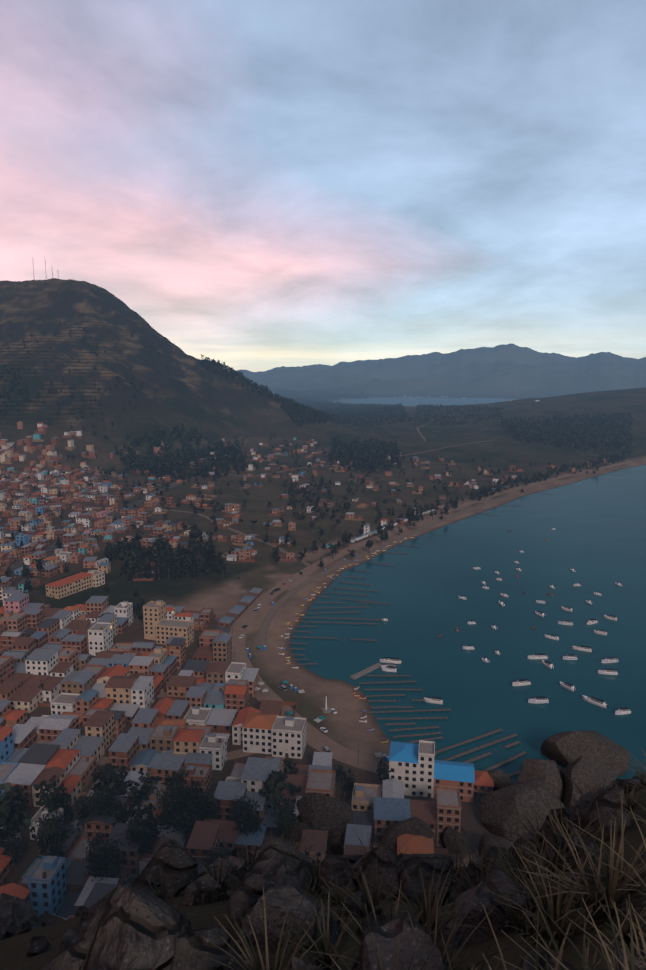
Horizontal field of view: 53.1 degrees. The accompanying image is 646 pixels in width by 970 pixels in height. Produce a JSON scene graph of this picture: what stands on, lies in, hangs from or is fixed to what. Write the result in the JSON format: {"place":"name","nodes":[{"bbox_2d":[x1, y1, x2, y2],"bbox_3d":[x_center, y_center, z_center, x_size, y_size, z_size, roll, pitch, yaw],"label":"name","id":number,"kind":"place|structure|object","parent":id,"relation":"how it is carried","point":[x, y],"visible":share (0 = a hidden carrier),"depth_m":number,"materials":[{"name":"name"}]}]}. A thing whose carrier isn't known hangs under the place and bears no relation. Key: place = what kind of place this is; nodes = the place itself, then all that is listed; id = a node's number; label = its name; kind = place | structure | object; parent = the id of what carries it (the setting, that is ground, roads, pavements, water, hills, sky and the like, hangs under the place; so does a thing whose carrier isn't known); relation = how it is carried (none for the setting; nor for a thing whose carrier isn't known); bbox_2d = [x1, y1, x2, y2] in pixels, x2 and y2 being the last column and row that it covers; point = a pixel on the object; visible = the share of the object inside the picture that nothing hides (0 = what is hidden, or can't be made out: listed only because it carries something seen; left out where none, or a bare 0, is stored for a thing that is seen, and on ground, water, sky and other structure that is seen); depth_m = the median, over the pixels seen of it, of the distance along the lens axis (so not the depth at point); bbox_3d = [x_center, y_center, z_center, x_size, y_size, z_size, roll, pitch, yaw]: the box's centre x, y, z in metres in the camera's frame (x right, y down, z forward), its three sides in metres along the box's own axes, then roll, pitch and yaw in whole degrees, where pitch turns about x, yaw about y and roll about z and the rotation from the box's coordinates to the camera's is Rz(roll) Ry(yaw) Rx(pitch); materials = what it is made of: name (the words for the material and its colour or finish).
{"place":"outdoors","nodes":[
{"label":"outdoors","id":0,"kind":"place"},
{"bbox_2d":[0,484,177,574],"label":"street","id":1,"kind":"structure","parent":0,"point":[21,561],"depth_m":653.21,"materials":[{"name":"grey asphalt"}]},
{"bbox_2d":[0,484,178,575],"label":"street kerb","id":2,"kind":"structure","parent":1,"relation":"on","point":[84,528],"depth_m":643.27,"materials":[{"name":"concrete"}]},
{"bbox_2d":[157,692,166,697],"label":"cross street","id":3,"kind":"structure","parent":0,"point":[163,694],"depth_m":325.90,"materials":[{"name":"grey asphalt"}]},
{"bbox_2d":[97,749,255,764],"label":"cross street","id":4,"kind":"structure","parent":0,"point":[235,754],"depth_m":274.25,"materials":[{"name":"grey asphalt"}]},
{"bbox_2d":[145,509,311,565],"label":"hill road","id":5,"kind":"structure","parent":0,"point":[274,546],"depth_m":655.18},
{"bbox_2d":[0,278,645,969],"bbox_3d":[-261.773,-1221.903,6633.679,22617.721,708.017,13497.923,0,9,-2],"label":"terrain","id":6,"kind":"structure","parent":0,"point":[198,396],"depth_m":1133.05,"materials":[{"name":"green plant"}]},
{"bbox_2d":[38,938,89,969],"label":"rock","id":7,"kind":"object","parent":6,"relation":"on","point":[72,957],"visible":0.27,"depth_m":3.56,"materials":[{"name":"grey stone"}]},
{"bbox_2d":[83,886,190,969],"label":"rock","id":8,"kind":"object","parent":6,"relation":"on","point":[129,928],"visible":0.9,"depth_m":3.50,"materials":[{"name":"grey stone"}]},
{"bbox_2d":[128,872,163,898],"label":"rock","id":9,"kind":"object","parent":6,"relation":"on","point":[141,882],"visible":0.38,"depth_m":6.03,"materials":[{"name":"grey stone"}]},
{"bbox_2d":[0,778,301,881],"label":"trees","id":10,"kind":"object","parent":6,"relation":"on","point":[103,860],"visible":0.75,"depth_m":212.80,"materials":[{"name":"green plant"}]},
{"bbox_2d":[139,840,198,898],"bbox_3d":[-1.612,4.082,6.636,0.645,0.694,0.524,4,10,25],"label":"rock","id":11,"kind":"object","parent":6,"relation":"on","point":[174,861],"visible":0.38,"depth_m":6.48,"materials":[{"name":"grey stone"}]},
{"bbox_2d":[0,521,392,848],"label":"trees","id":12,"kind":"object","parent":6,"relation":"on","point":[12,802],"visible":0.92,"depth_m":249.25,"materials":[{"name":"green plant"}]},
{"bbox_2d":[172,924,241,969],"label":"rock","id":13,"kind":"object","parent":6,"relation":"on","point":[195,949],"visible":0.58,"depth_m":3.55,"materials":[{"name":"grey stone"}]},
{"bbox_2d":[230,848,253,866],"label":"rock","id":14,"kind":"object","parent":6,"relation":"on","point":[242,852],"visible":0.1,"depth_m":207.16,"materials":[{"name":"grey stone"}]},
{"bbox_2d":[0,570,493,848],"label":"buildings","id":15,"kind":"structure","parent":6,"relation":"on","point":[417,769],"depth_m":275.05,"materials":[{"name":"brick"}]},
{"bbox_2d":[228,872,274,930],"bbox_3d":[-0.504,3.116,4.685,0.362,0.461,0.495,0,9,-2],"label":"rock","id":16,"kind":"object","parent":6,"relation":"on","point":[247,891],"visible":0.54,"depth_m":4.63,"materials":[{"name":"grey stone"}]},
{"bbox_2d":[241,838,315,893],"bbox_3d":[-0.381,3.362,5.446,0.533,0.538,0.807,3,10,20],"label":"rock","id":17,"kind":"object","parent":6,"relation":"on","point":[300,870],"visible":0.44,"depth_m":5.49,"materials":[{"name":"grey stone"}]},
{"bbox_2d":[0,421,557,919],"bbox_3d":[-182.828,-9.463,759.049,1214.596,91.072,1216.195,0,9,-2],"label":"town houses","id":18,"kind":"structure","parent":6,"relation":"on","point":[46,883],"depth_m":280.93,"materials":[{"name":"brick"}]},
{"bbox_2d":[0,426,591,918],"bbox_3d":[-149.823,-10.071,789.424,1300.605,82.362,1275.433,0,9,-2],"label":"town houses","id":19,"kind":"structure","parent":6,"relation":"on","point":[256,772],"depth_m":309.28,"materials":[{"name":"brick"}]},
{"bbox_2d":[20,467,577,756],"bbox_3d":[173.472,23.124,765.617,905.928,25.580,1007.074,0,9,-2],"label":"street utility poles","id":20,"kind":"object","parent":6,"relation":"on","point":[290,578],"visible":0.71,"depth_m":405.42,"materials":[{"name":"brown wood"}]},
{"bbox_2d":[0,423,607,909],"bbox_3d":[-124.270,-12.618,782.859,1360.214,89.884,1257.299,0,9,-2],"label":"town houses","id":21,"kind":"structure","parent":6,"relation":"on","point":[26,698],"depth_m":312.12,"materials":[{"name":"brick"}]},
{"bbox_2d":[0,321,633,535],"bbox_3d":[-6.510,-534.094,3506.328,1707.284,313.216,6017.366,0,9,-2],"label":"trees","id":22,"kind":"object","parent":6,"relation":"on","point":[294,401],"visible":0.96,"depth_m":1192.75,"materials":[{"name":"green plant"}]},
{"bbox_2d":[0,776,645,969],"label":"rock","id":23,"kind":"object","parent":6,"relation":"on","point":[18,916],"visible":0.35,"depth_m":4.28,"materials":[{"name":"grey stone"}]},
{"bbox_2d":[292,793,353,855],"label":"tree","id":24,"kind":"object","parent":6,"relation":"on","point":[318,811],"visible":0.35,"depth_m":221.67,"materials":[{"name":"plant"}]},
{"bbox_2d":[315,855,363,886],"bbox_3d":[0.166,3.980,6.535,0.513,0.478,0.539,2,9,10],"label":"rock","id":25,"kind":"object","parent":6,"relation":"on","point":[333,866],"visible":0.38,"depth_m":6.42,"materials":[{"name":"grey stone"}]},
{"bbox_2d":[328,821,351,854],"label":"rock","id":26,"kind":"object","parent":6,"relation":"on","point":[336,838],"visible":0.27,"depth_m":213.46,"materials":[{"name":"grey stone"}]},
{"bbox_2d":[246,505,444,762],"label":"beach stalls","id":27,"kind":"object","parent":6,"relation":"on","point":[325,709],"visible":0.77,"depth_m":332.46,"materials":[{"name":"white wood"}]},
{"bbox_2d":[56,748,645,969],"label":"grass tufts","id":28,"kind":"object","parent":6,"relation":"on","point":[618,887],"visible":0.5,"depth_m":3.69,"materials":[{"name":"plant"}]},
{"bbox_2d":[356,905,385,935],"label":"rock","id":29,"kind":"object","parent":6,"relation":"on","point":[381,921],"visible":0.46,"depth_m":4.37,"materials":[{"name":"grey stone"}]},
{"bbox_2d":[350,846,398,898],"bbox_3d":[0.542,3.548,5.779,0.592,0.555,0.592,0,9,-2],"label":"rock","id":30,"kind":"object","parent":6,"relation":"on","point":[386,858],"visible":0.52,"depth_m":5.72,"materials":[{"name":"grey stone"}]},
{"bbox_2d":[258,498,505,642],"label":"promenade pavement kerb","id":31,"kind":"structure","parent":6,"relation":"on","point":[347,563],"depth_m":549.98,"materials":[{"name":"concrete"}]},
{"bbox_2d":[378,816,434,855],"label":"rock","id":32,"kind":"object","parent":6,"relation":"on","point":[415,825],"visible":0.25,"depth_m":209.79,"materials":[{"name":"grey stone"}]},
{"bbox_2d":[395,853,452,904],"bbox_3d":[0.865,3.514,5.682,0.529,0.612,0.715,3,10,19],"label":"rock","id":33,"kind":"object","parent":6,"relation":"on","point":[410,863],"visible":0.56,"depth_m":5.50,"materials":[{"name":"grey stone"}]},
{"bbox_2d":[317,396,539,400],"bbox_3d":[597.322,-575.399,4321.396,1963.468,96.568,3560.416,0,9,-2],"label":"shore village","id":34,"kind":"object","parent":6,"relation":"on","point":[446,396],"visible":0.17,"depth_m":5679.62,"materials":[{"name":"brick"}]},
{"bbox_2d":[428,924,458,948],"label":"rock","id":35,"kind":"object","parent":6,"relation":"on","point":[442,928],"visible":0.48,"depth_m":4.23,"materials":[{"name":"grey stone"}]},
{"bbox_2d":[440,825,467,853],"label":"rock","id":36,"kind":"object","parent":6,"relation":"on","point":[449,836],"visible":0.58,"depth_m":217.79,"materials":[{"name":"grey stone"}]},
{"bbox_2d":[455,861,486,893],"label":"rock","id":37,"kind":"object","parent":6,"relation":"on","point":[459,888],"visible":0.38,"depth_m":6.11,"materials":[{"name":"grey stone"}]},
{"bbox_2d":[479,832,511,855],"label":"rock","id":38,"kind":"object","parent":6,"relation":"on","point":[499,841],"visible":0.31,"depth_m":211.72,"materials":[{"name":"grey stone"}]},
{"bbox_2d":[487,770,513,790],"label":"rock","id":39,"kind":"object","parent":6,"relation":"on","point":[501,778],"visible":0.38,"depth_m":251.56,"materials":[{"name":"grey stone"}]},
{"bbox_2d":[479,779,564,843],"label":"rock","id":40,"kind":"object","parent":6,"relation":"on","point":[512,802],"visible":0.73,"depth_m":225.84,"materials":[{"name":"grey stone"}]},
{"bbox_2d":[515,758,563,801],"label":"rock","id":41,"kind":"object","parent":6,"relation":"on","point":[547,774],"visible":0.65,"depth_m":248.29,"materials":[{"name":"grey stone"}]},
{"bbox_2d":[537,808,571,852],"bbox_3d":[2.481,3.581,6.664,0.534,0.569,0.375,0,9,-2],"label":"rock","id":42,"kind":"object","parent":6,"relation":"on","point":[566,813],"visible":0.29,"depth_m":6.61,"materials":[{"name":"grey stone"}]},
{"bbox_2d":[541,731,630,776],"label":"rock","id":43,"kind":"object","parent":6,"relation":"on","point":[564,749],"visible":0.67,"depth_m":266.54,"materials":[{"name":"grey stone"}]},
{"bbox_2d":[568,869,605,905],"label":"rock","id":44,"kind":"object","parent":6,"relation":"on","point":[588,871],"visible":0.25,"depth_m":3.91,"materials":[{"name":"grey stone"}]},
{"bbox_2d":[560,754,615,806],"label":"rock","id":45,"kind":"object","parent":6,"relation":"on","point":[587,766],"visible":0.44,"depth_m":242.93,"materials":[{"name":"grey stone"}]},
{"bbox_2d":[577,785,630,842],"bbox_3d":[2.396,2.807,5.399,0.387,0.566,0.460,-6,11,-33],"label":"rock","id":46,"kind":"object","parent":6,"relation":"on","point":[609,801],"visible":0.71,"depth_m":5.32,"materials":[{"name":"grey stone"}]},
{"bbox_2d":[0,0,645,371],"label":"sky","id":47,"kind":"structure","parent":0,"point":[267,184],"materials":[{"name":"blue"}]},
{"bbox_2d":[157,440,492,484],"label":"hill road","id":48,"kind":"structure","parent":0,"point":[326,465],"depth_m":1066.11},
{"bbox_2d":[259,498,504,644],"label":"promenade pavement","id":49,"kind":"structure","parent":0,"point":[266,622],"depth_m":520.38,"materials":[{"name":"grey concrete"}]},
{"bbox_2d":[229,461,632,774],"bbox_3d":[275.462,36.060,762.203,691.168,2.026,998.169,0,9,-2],"label":"beach road","id":50,"kind":"structure","parent":0,"point":[316,739],"depth_m":407.78,"materials":[{"name":"grey asphalt"}]},
{"bbox_2d":[236,549,349,751],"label":"cars","id":51,"kind":"object","parent":50,"relation":"on","point":[323,729],"visible":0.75,"depth_m":335.05,"materials":[{"name":"white metal"}]},
{"bbox_2d":[416,413,454,440],"bbox_3d":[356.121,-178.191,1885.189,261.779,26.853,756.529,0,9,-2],"label":"hill road","id":52,"kind":"structure","parent":0,"point":[423,425],"depth_m":1747.25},
{"bbox_2d":[290,397,645,783],"bbox_3d":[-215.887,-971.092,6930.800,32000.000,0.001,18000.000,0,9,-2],"label":"lake water","id":53,"kind":"structure","parent":0,"point":[596,539],"depth_m":429.27,"materials":[{"name":"blue liquid"}]},
{"bbox_2d":[287,492,550,776],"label":"piers","id":54,"kind":"structure","parent":53,"relation":"on","point":[365,671],"depth_m":317.81,"materials":[{"name":"brown wood"}]},
{"bbox_2d":[278,527,630,742],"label":"boats","id":55,"kind":"object","parent":53,"relation":"on","point":[390,665],"visible":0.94,"depth_m":373.68,"materials":[{"name":"white plastic"}]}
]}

